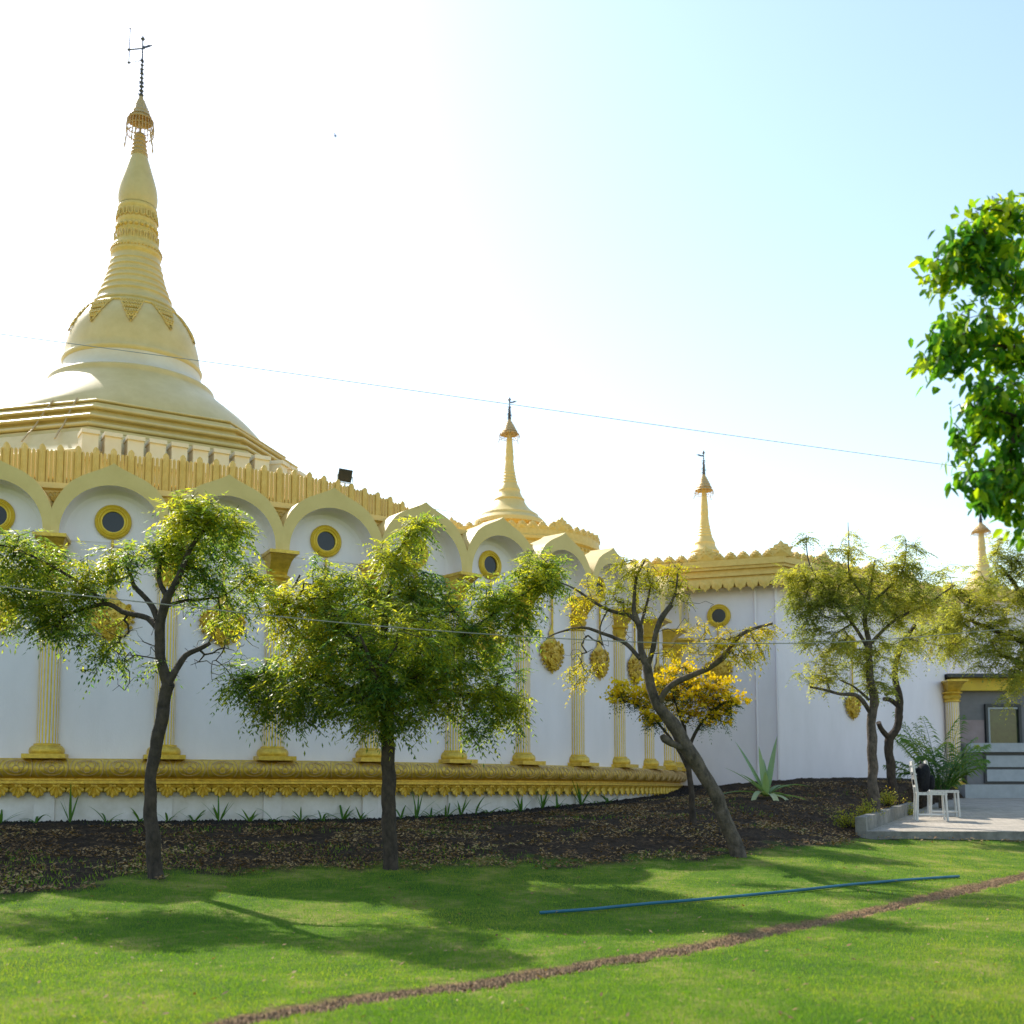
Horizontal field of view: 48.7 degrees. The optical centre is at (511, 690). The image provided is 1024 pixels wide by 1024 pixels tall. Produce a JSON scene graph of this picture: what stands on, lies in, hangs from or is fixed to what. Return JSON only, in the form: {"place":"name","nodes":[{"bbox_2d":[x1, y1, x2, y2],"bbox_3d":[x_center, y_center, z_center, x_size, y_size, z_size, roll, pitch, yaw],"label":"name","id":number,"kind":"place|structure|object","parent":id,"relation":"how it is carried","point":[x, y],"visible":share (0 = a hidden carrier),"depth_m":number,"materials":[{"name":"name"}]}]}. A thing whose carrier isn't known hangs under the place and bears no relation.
{"place":"outdoors","nodes":[
{"label":"outdoors","id":0,"kind":"place"},
{"bbox_2d":[0,777,1017,894],"bbox_3d":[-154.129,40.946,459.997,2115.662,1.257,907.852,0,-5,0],"label":"soil bed","id":1,"kind":"object","parent":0,"point":[639,840],"visible":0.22,"depth_m":13.25,"materials":[{"name":"brown soil"}]},
{"bbox_2d":[0,809,21,822],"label":"lily plant","id":2,"kind":"object","parent":1,"relation":"on","point":[1,816],"visible":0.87,"depth_m":13.90,"materials":[{"name":"green plant"}]},
{"bbox_2d":[11,814,48,823],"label":"lily plant","id":3,"kind":"object","parent":1,"relation":"on","point":[37,819],"visible":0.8,"depth_m":13.96,"materials":[{"name":"green plant"}]},
{"bbox_2d":[61,786,78,821],"bbox_3d":[-5.481,1.406,14.095,0.249,0.513,0.232,4,-6,-38],"label":"lily plant","id":4,"kind":"object","parent":1,"relation":"on","point":[71,812],"visible":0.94,"depth_m":14.04,"materials":[{"name":"green plant"}]},
{"bbox_2d":[92,808,120,822],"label":"lily plant","id":5,"kind":"object","parent":1,"relation":"on","point":[104,819],"visible":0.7,"depth_m":14.14,"materials":[{"name":"green plant"}]},
{"bbox_2d":[129,808,143,821],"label":"lily plant","id":6,"kind":"object","parent":1,"relation":"on","point":[137,817],"visible":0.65,"depth_m":14.23,"materials":[{"name":"green plant"}]},
{"bbox_2d":[0,488,286,879],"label":"neem tree","id":7,"kind":"object","parent":1,"relation":"on","point":[179,534],"visible":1,"depth_m":10.72,"materials":[{"name":"green plant"}]},
{"bbox_2d":[160,807,186,821],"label":"lily plant","id":8,"kind":"object","parent":1,"relation":"on","point":[166,815],"visible":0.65,"depth_m":14.39,"materials":[{"name":"green plant"}]},
{"bbox_2d":[179,810,204,821],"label":"lily plant","id":9,"kind":"object","parent":1,"relation":"on","point":[197,818],"visible":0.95,"depth_m":14.58,"materials":[{"name":"green plant"}]},
{"bbox_2d":[212,796,232,821],"bbox_3d":[-3.790,1.505,14.632,0.402,0.421,0.305,-2,-5,17],"label":"lily plant","id":10,"kind":"object","parent":1,"relation":"on","point":[217,813],"visible":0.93,"depth_m":14.63,"materials":[{"name":"green plant"}]},
{"bbox_2d":[238,810,260,820],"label":"lily plant","id":11,"kind":"object","parent":1,"relation":"on","point":[252,817],"visible":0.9,"depth_m":14.76,"materials":[{"name":"green plant"}]},
{"bbox_2d":[256,808,291,822],"bbox_3d":[-3.197,1.692,14.990,0.516,0.272,0.533,0,-5,0],"label":"lily plant","id":12,"kind":"object","parent":1,"relation":"on","point":[275,819],"visible":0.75,"depth_m":14.99,"materials":[{"name":"green plant"}]},
{"bbox_2d":[292,808,324,820],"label":"lily plant","id":13,"kind":"object","parent":1,"relation":"on","point":[300,819],"visible":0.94,"depth_m":15.13,"materials":[{"name":"green plant"}]},
{"bbox_2d":[302,811,334,820],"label":"lily plant","id":14,"kind":"object","parent":1,"relation":"on","point":[322,819],"visible":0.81,"depth_m":15.25,"materials":[{"name":"green plant"}]},
{"bbox_2d":[328,805,353,819],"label":"lily plant","id":15,"kind":"object","parent":1,"relation":"on","point":[345,816],"visible":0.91,"depth_m":15.44,"materials":[{"name":"green plant"}]},
{"bbox_2d":[0,28,694,822],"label":"round temple","id":16,"kind":"structure","parent":1,"relation":"on","point":[100,444],"depth_m":16.40,"materials":[{"name":"white paint"}]},
{"bbox_2d":[0,498,14,532],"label":"round window","id":17,"kind":"structure","parent":16,"relation":"in","point":[7,513],"depth_m":14.35,"materials":[{"name":"gold metal"}]},
{"bbox_2d":[95,505,131,539],"bbox_3d":[-5.176,-2.181,14.681,0.456,0.456,0.060,2,-5,-17],"label":"round window","id":18,"kind":"structure","parent":16,"relation":"in","point":[113,522],"depth_m":14.68,"materials":[{"name":"gold metal"}]},
{"bbox_2d":[211,515,239,545],"bbox_3d":[-3.856,-2.137,15.174,0.456,0.456,0.060,2,-6,-24],"label":"round window","id":19,"kind":"structure","parent":16,"relation":"in","point":[225,515],"depth_m":15.17,"materials":[{"name":"gold metal"}]},
{"bbox_2d":[310,525,341,557],"bbox_3d":[-2.599,-2.081,15.810,0.456,0.456,0.060,3,-6,-30],"label":"round window","id":20,"kind":"structure","parent":16,"relation":"in","point":[326,539],"depth_m":15.80,"materials":[{"name":"gold metal"}]},
{"bbox_2d":[337,468,352,486],"bbox_3d":[-2.696,-3.405,18.245,0.257,0.331,0.150,2,-5,-18],"label":"floodlight","id":21,"kind":"object","parent":16,"relation":"attached to","point":[344,476],"visible":0.98,"depth_m":18.21,"materials":[{"name":"grey paint"}]},
{"bbox_2d":[403,537,428,566],"bbox_3d":[-1.421,-2.013,16.581,0.456,0.456,0.060,4,-6,-36],"label":"round window","id":22,"kind":"structure","parent":16,"relation":"in","point":[409,552],"depth_m":16.61,"materials":[{"name":"gold metal"}]},
{"bbox_2d":[435,509,492,512],"bbox_3d":[-1.184,-4.227,26.632,0.395,5.017,20.515,0,-5,2],"label":"cable","id":23,"kind":"object","parent":16,"relation":"attached to","point":[472,512],"visible":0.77,"depth_m":32.40,"materials":[{"name":"grey plastic"}]},
{"bbox_2d":[479,550,501,579],"bbox_3d":[-0.336,-1.934,17.475,0.456,0.456,0.060,5,-7,-43],"label":"round window","id":24,"kind":"structure","parent":16,"relation":"in","point":[489,561],"depth_m":17.46,"materials":[{"name":"gold metal"}]},
{"bbox_2d":[1,334,983,469],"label":"cable","id":25,"kind":"object","parent":16,"relation":"attached to","point":[449,395],"visible":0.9,"depth_m":15.53,"materials":[{"name":"grey plastic"}]},
{"bbox_2d":[596,576,605,596],"bbox_3d":[1.505,-1.747,19.594,0.060,0.456,0.456,-3,-6,34],"label":"round window","id":26,"kind":"structure","parent":16,"relation":"in","point":[600,583],"depth_m":19.65,"materials":[{"name":"gold metal"}]},
{"bbox_2d":[0,785,703,826],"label":"bank clods","id":27,"kind":"object","parent":1,"relation":"on","point":[683,790],"visible":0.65,"depth_m":15.70,"materials":[{"name":"soil"}]},
{"bbox_2d":[342,806,370,819],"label":"lily plant","id":28,"kind":"object","parent":1,"relation":"on","point":[361,817],"visible":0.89,"depth_m":15.51,"materials":[{"name":"green plant"}]},
{"bbox_2d":[197,511,587,869],"bbox_3d":[-1.241,0.044,11.565,3.278,3.793,2.944,3,-6,-33],"label":"neem tree","id":29,"kind":"object","parent":1,"relation":"on","point":[378,692],"visible":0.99,"depth_m":11.38,"materials":[{"name":"green plant"}]},
{"bbox_2d":[396,805,413,817],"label":"lily plant","id":30,"kind":"object","parent":1,"relation":"on","point":[402,815],"visible":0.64,"depth_m":15.87,"materials":[{"name":"green plant"}]},
{"bbox_2d":[412,792,435,817],"bbox_3d":[-1.311,1.621,16.059,0.567,0.411,0.196,1,-5,-11],"label":"lily plant","id":31,"kind":"object","parent":1,"relation":"on","point":[416,811],"visible":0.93,"depth_m":16.07,"materials":[{"name":"green plant"}]},
{"bbox_2d":[411,808,442,816],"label":"lily plant","id":32,"kind":"object","parent":1,"relation":"on","point":[430,815],"visible":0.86,"depth_m":16.20,"materials":[{"name":"green plant"}]},
{"bbox_2d":[433,803,463,816],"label":"lily plant","id":33,"kind":"object","parent":1,"relation":"on","point":[446,813],"visible":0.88,"depth_m":16.35,"materials":[{"name":"green plant"}]},
{"bbox_2d":[456,797,471,814],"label":"lily plant","id":34,"kind":"object","parent":1,"relation":"on","point":[463,809],"visible":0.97,"depth_m":16.49,"materials":[{"name":"green plant"}]},
{"bbox_2d":[466,796,492,813],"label":"lily plant","id":35,"kind":"object","parent":1,"relation":"on","point":[478,806],"visible":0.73,"depth_m":16.67,"materials":[{"name":"green plant"}]},
{"bbox_2d":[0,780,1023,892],"bbox_3d":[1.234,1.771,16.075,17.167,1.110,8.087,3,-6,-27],"label":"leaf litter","id":36,"kind":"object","parent":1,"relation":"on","point":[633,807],"visible":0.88,"depth_m":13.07,"materials":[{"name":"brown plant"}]},
{"bbox_2d":[512,794,531,810],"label":"lily plant","id":37,"kind":"object","parent":1,"relation":"on","point":[520,804],"visible":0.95,"depth_m":17.29,"materials":[{"name":"green plant"}]},
{"bbox_2d":[449,397,599,554],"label":"round shrine tower","id":38,"kind":"structure","parent":1,"relation":"on","point":[509,505],"depth_m":39.69,"materials":[{"name":"metal"}]},
{"bbox_2d":[534,787,548,808],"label":"lily plant","id":39,"kind":"object","parent":1,"relation":"on","point":[543,803],"visible":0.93,"depth_m":17.69,"materials":[{"name":"green plant"}]},
{"bbox_2d":[549,794,569,807],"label":"lily plant","id":40,"kind":"object","parent":1,"relation":"on","point":[557,805],"visible":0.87,"depth_m":17.96,"materials":[{"name":"green plant"}]},
{"bbox_2d":[572,780,591,804],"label":"lily plant","id":41,"kind":"object","parent":1,"relation":"on","point":[578,794],"visible":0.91,"depth_m":18.43,"materials":[{"name":"green plant"}]},
{"bbox_2d":[598,795,622,802],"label":"lily plant","id":42,"kind":"object","parent":1,"relation":"on","point":[606,799],"visible":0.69,"depth_m":19.12,"materials":[{"name":"green plant"}]},
{"bbox_2d":[548,554,785,857],"bbox_3d":[1.696,0.216,12.482,2.680,3.530,0.804,-2,-5,18],"label":"leaning tree","id":43,"kind":"object","parent":1,"relation":"on","point":[681,742],"visible":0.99,"depth_m":12.45,"materials":[{"name":"green plant"}]},
{"bbox_2d":[599,657,752,822],"bbox_3d":[2.129,0.700,14.595,1.983,2.289,0.936,-3,-6,29],"label":"blossom tree","id":44,"kind":"object","parent":1,"relation":"on","point":[714,712],"visible":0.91,"depth_m":14.53,"materials":[{"name":"yellow blossom petals"},{"name":"green leaves"},{"name":"bark"}]},
{"bbox_2d":[723,738,808,800],"bbox_3d":[4.272,1.436,18.428,1.538,1.438,1.285,-4,-7,40],"label":"agave plant","id":45,"kind":"object","parent":1,"relation":"on","point":[764,785],"visible":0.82,"depth_m":18.62,"materials":[{"name":"green plant"}]},
{"bbox_2d":[625,450,968,788],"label":"white hall","id":46,"kind":"structure","parent":1,"relation":"on","point":[817,737],"depth_m":23.92,"materials":[{"name":"paint"}]},
{"bbox_2d":[707,604,730,627],"bbox_3d":[4.372,-1.570,23.906,0.502,0.502,0.066,-2,-5,20],"label":"round window","id":47,"kind":"structure","parent":46,"relation":"in","point":[719,613],"depth_m":23.90,"materials":[{"name":"gold metal"}]},
{"bbox_2d":[826,804,871,827],"bbox_3d":[4.696,1.781,15.787,0.566,0.380,0.412,-5,-7,44],"label":"shrub","id":48,"kind":"object","parent":1,"relation":"on","point":[845,823],"visible":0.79,"depth_m":15.79,"materials":[{"name":"green plant"}]},
{"bbox_2d":[769,526,963,811],"bbox_3d":[5.416,-0.279,17.148,3.015,4.574,1.503,0,-5,0],"label":"garden tree","id":49,"kind":"object","parent":1,"relation":"on","point":[868,598],"visible":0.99,"depth_m":17.14,"materials":[{"name":"green plant"}]},
{"bbox_2d":[853,798,884,815],"bbox_3d":[5.208,1.733,16.500,0.439,0.358,0.593,-3,-6,34],"label":"shrub","id":50,"kind":"object","parent":1,"relation":"on","point":[865,810],"visible":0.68,"depth_m":16.47,"materials":[{"name":"green plant"}]},
{"bbox_2d":[855,802,912,837],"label":"planter kerb","id":51,"kind":"structure","parent":1,"relation":"on","point":[864,823],"depth_m":16.41,"materials":[{"name":"concrete"}]},
{"bbox_2d":[880,786,907,807],"bbox_3d":[6.039,1.710,18.187,0.567,0.359,0.464,-4,-7,41],"label":"shrub","id":52,"kind":"object","parent":1,"relation":"on","point":[888,799],"visible":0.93,"depth_m":18.20,"materials":[{"name":"green plant"}]},
{"bbox_2d":[906,800,923,814],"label":"shrub","id":53,"kind":"object","parent":1,"relation":"on","point":[910,812],"visible":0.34,"depth_m":19.37,"materials":[{"name":"green plant"}]},
{"bbox_2d":[876,603,978,795],"bbox_3d":[7.472,0.178,20.124,2.224,3.583,1.277,2,-5,-19],"label":"garden tree","id":54,"kind":"object","parent":1,"relation":"on","point":[891,735],"visible":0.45,"depth_m":20.01,"materials":[{"name":"green plant"}]},
{"bbox_2d":[876,712,991,807],"bbox_3d":[8.151,1.389,21.912,2.095,2.034,1.996,-2,-6,25],"label":"palm","id":55,"kind":"object","parent":1,"relation":"on","point":[956,768],"visible":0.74,"depth_m":21.78,"materials":[{"name":"green plant"}]},
{"bbox_2d":[913,529,1023,724],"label":"garden tree","id":56,"kind":"object","parent":1,"relation":"on","point":[1005,639],"visible":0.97,"depth_m":19.12,"materials":[{"name":"green plant"}]},
{"bbox_2d":[0,586,1022,643],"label":"cable","id":57,"kind":"object","parent":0,"point":[469,632],"visible":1,"depth_m":9.49,"materials":[{"name":"metal"}]},
{"bbox_2d":[0,839,1023,1023],"bbox_3d":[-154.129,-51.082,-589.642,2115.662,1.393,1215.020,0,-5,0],"label":"lawn","id":58,"kind":"structure","parent":0,"point":[590,890],"depth_m":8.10,"materials":[{"name":"green plant"}]},
{"bbox_2d":[0,838,1019,1023],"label":"fallen leaves","id":59,"kind":"object","parent":58,"relation":"on","point":[502,1002],"visible":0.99,"depth_m":7.16,"materials":[{"name":"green plant"}]},
{"bbox_2d":[206,872,1023,1023],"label":"soil strip","id":60,"kind":"object","parent":58,"relation":"on","point":[366,994],"visible":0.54,"depth_m":7.42,"materials":[{"name":"brown soil"}]},
{"bbox_2d":[209,872,1023,1023],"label":"strip clods","id":61,"kind":"object","parent":60,"relation":"on","point":[498,981],"visible":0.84,"depth_m":6.85,"materials":[{"name":"soil"}]},
{"bbox_2d":[539,875,959,913],"bbox_3d":[2.365,1.812,10.103,4.812,0.141,0.128,3,-6,-28],"label":"hose","id":62,"kind":"object","parent":58,"relation":"on","point":[721,897],"visible":1,"depth_m":9.81,"materials":[{"name":"blue plastic"}]},
{"bbox_2d":[905,190,1023,552],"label":"broadleaf tree","id":63,"kind":"object","parent":58,"relation":"on","point":[983,255],"visible":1,"depth_m":6.27,"materials":[{"name":"green plant"}]},
{"bbox_2d":[0,0,1023,589],"label":"sky","id":64,"kind":"structure","parent":0,"point":[708,216],"materials":[{"name":"white"}]},
{"bbox_2d":[866,798,1023,840],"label":"paved terrace","id":65,"kind":"structure","parent":0,"point":[991,818],"depth_m":17.03,"materials":[{"name":"concrete"}]},
{"bbox_2d":[909,761,948,820],"bbox_3d":[6.570,1.587,17.834,0.526,0.936,0.437,-1,-5,14],"label":"chair","id":66,"kind":"object","parent":65,"relation":"on","point":[916,814],"visible":0.96,"depth_m":17.68,"materials":[{"name":"white paint"}]},
{"bbox_2d":[912,760,934,791],"bbox_3d":[6.493,1.354,17.852,0.345,0.501,0.320,0,-5,0],"label":"backpack","id":67,"kind":"object","parent":66,"relation":"on","point":[925,780],"visible":1,"depth_m":17.72,"materials":[{"name":"black fabric"}]},
{"bbox_2d":[923,760,960,816],"bbox_3d":[7.170,1.647,18.883,0.526,0.936,0.437,-1,-5,14],"label":"chair","id":68,"kind":"object","parent":65,"relation":"on","point":[954,792],"visible":0.76,"depth_m":18.70,"materials":[{"name":"white paint"}]},
{"bbox_2d":[944,674,1023,797],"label":"booth","id":69,"kind":"object","parent":65,"relation":"on","point":[1002,776],"visible":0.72,"depth_m":28.32,"materials":[{"name":"grey paint"}]},
{"bbox_2d":[948,515,1023,673],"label":"distant shrine","id":70,"kind":"object","parent":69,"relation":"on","point":[981,529],"visible":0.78,"depth_m":44.43,"materials":[{"name":"white paint"}]},
{"bbox_2d":[984,704,1022,742],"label":"window","id":71,"kind":"structure","parent":69,"relation":"in","point":[996,731],"depth_m":28.39,"materials":[{"name":"beige glass"}]}
]}

